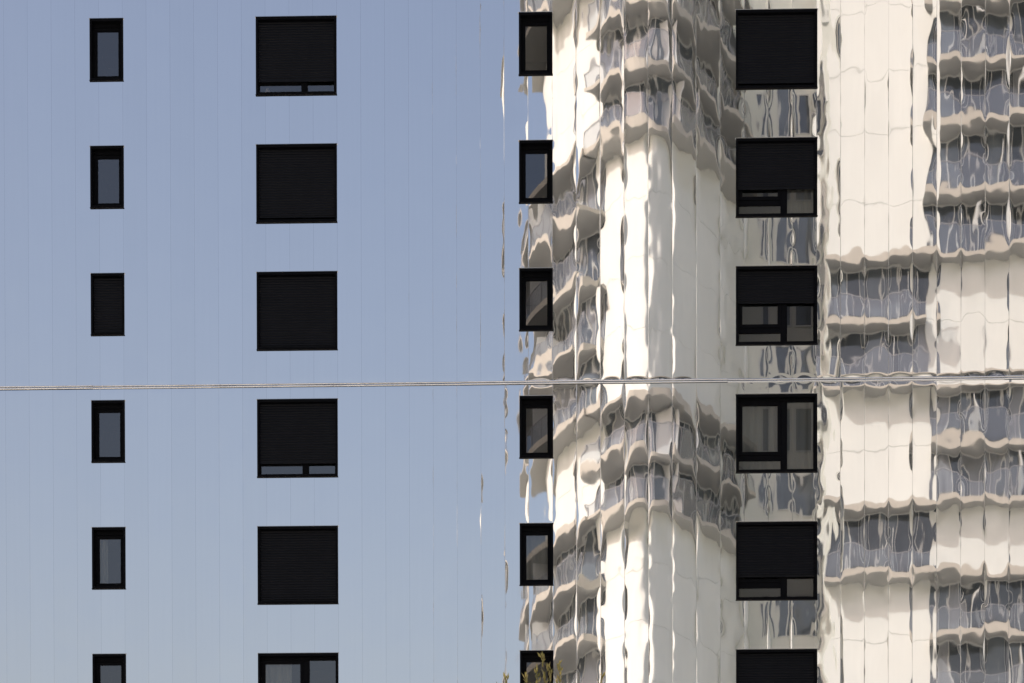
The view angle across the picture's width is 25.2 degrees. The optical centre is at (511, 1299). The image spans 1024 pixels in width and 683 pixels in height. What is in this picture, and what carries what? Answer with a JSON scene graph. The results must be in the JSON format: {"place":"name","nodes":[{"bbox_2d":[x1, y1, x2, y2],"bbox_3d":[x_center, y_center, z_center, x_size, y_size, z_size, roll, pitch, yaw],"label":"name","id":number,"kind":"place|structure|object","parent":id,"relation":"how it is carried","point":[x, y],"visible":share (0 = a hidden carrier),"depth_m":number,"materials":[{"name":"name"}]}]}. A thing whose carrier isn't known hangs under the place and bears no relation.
{"place":"outdoors","nodes":[
{"label":"outdoors","id":0,"kind":"place"},
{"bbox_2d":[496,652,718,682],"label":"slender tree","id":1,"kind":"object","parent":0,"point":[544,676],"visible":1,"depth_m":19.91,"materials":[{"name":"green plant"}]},
{"label":"ground","id":2,"kind":"structure","parent":0,"visible":0},
{"bbox_2d":[0,0,1023,682],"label":"apartment building","id":3,"kind":"structure","parent":2,"relation":"on","point":[496,340],"depth_m":49.71,"materials":[{"name":"metal"}]},
{"bbox_2d":[89,17,123,80],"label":"window","id":4,"kind":"structure","parent":3,"relation":"in","point":[105,34],"depth_m":49.90,"materials":[{"name":"black glass"}]},
{"bbox_2d":[90,145,123,208],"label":"window","id":5,"kind":"structure","parent":3,"relation":"in","point":[106,161],"depth_m":49.95,"materials":[{"name":"black glass"}]},
{"bbox_2d":[90,272,124,335],"bbox_3d":[-8.805,-21.683,49.965,0.753,1.344,0.245,0,1,1],"label":"window","id":6,"kind":"structure","parent":3,"relation":"in","point":[107,289],"depth_m":49.93,"materials":[{"name":"black glass"}]},
{"bbox_2d":[91,400,124,462],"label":"window","id":7,"kind":"structure","parent":3,"relation":"in","point":[107,416],"depth_m":50.04,"materials":[{"name":"black glass"}]},
{"bbox_2d":[91,527,125,588],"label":"window","id":8,"kind":"structure","parent":3,"relation":"in","point":[108,543],"depth_m":50.08,"materials":[{"name":"black glass"}]},
{"bbox_2d":[92,653,125,682],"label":"window","id":9,"kind":"structure","parent":3,"relation":"in","point":[106,667],"depth_m":50.10,"materials":[{"name":"black glass"}]},
{"bbox_2d":[255,15,336,95],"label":"window","id":10,"kind":"structure","parent":3,"relation":"in","point":[296,55],"depth_m":49.76,"materials":[{"name":"black glass"}]},
{"bbox_2d":[255,143,336,222],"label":"window","id":11,"kind":"structure","parent":3,"relation":"in","point":[296,182],"depth_m":49.80,"materials":[{"name":"black glass"}]},
{"bbox_2d":[256,398,337,477],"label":"window","id":12,"kind":"structure","parent":3,"relation":"in","point":[297,437],"depth_m":49.88,"materials":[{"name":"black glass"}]},
{"bbox_2d":[257,525,338,604],"bbox_3d":[-4.661,-16.002,49.957,1.779,1.691,0.245,0,1,1],"label":"window","id":13,"kind":"structure","parent":3,"relation":"in","point":[297,564],"depth_m":49.93,"materials":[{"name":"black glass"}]},
{"bbox_2d":[257,652,338,682],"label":"window","id":14,"kind":"structure","parent":3,"relation":"in","point":[302,667],"depth_m":50.20,"materials":[{"name":"black glass"}]},
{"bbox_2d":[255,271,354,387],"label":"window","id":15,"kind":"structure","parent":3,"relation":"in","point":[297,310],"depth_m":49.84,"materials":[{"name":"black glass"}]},
{"bbox_2d":[518,11,552,74],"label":"window","id":16,"kind":"structure","parent":3,"relation":"in","point":[535,28],"depth_m":49.70,"materials":[{"name":"black glass"}]},
{"bbox_2d":[518,139,552,202],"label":"window","id":17,"kind":"structure","parent":3,"relation":"in","point":[535,156],"depth_m":49.73,"materials":[{"name":"black glass"}]},
{"bbox_2d":[519,395,553,457],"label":"window","id":18,"kind":"structure","parent":3,"relation":"in","point":[535,411],"depth_m":49.82,"materials":[{"name":"black glass"}]},
{"bbox_2d":[519,523,553,585],"bbox_3d":[0.536,-16.105,49.898,0.753,1.531,0.367,0,1,1],"label":"window","id":19,"kind":"structure","parent":3,"relation":"in","point":[536,539],"depth_m":49.87,"materials":[{"name":"black glass"}]},
{"bbox_2d":[519,650,553,682],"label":"window","id":20,"kind":"structure","parent":3,"relation":"in","point":[529,659],"depth_m":49.89,"materials":[{"name":"black glass"}]},
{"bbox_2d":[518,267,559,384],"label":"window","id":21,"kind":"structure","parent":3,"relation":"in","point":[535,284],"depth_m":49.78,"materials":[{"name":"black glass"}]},
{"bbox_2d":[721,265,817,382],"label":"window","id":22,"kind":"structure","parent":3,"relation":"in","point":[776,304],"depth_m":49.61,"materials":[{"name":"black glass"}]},
{"bbox_2d":[735,8,817,88],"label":"window","id":23,"kind":"structure","parent":3,"relation":"in","point":[776,48],"depth_m":49.52,"materials":[{"name":"black glass"}]},
{"bbox_2d":[735,137,817,216],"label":"window","id":24,"kind":"structure","parent":3,"relation":"in","point":[776,176],"depth_m":49.56,"materials":[{"name":"black glass"}]},
{"bbox_2d":[735,393,817,472],"bbox_3d":[5.733,-18.675,49.740,1.779,1.878,0.367,0,1,1],"label":"window","id":25,"kind":"structure","parent":3,"relation":"in","point":[776,432],"depth_m":49.87,"materials":[{"name":"black glass"}]},
{"bbox_2d":[735,521,817,599],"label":"window","id":26,"kind":"structure","parent":3,"relation":"in","point":[776,560],"depth_m":49.69,"materials":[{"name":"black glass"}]},
{"bbox_2d":[736,648,817,682],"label":"window","id":27,"kind":"structure","parent":3,"relation":"in","point":[752,665],"depth_m":49.72,"materials":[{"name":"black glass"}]}
]}

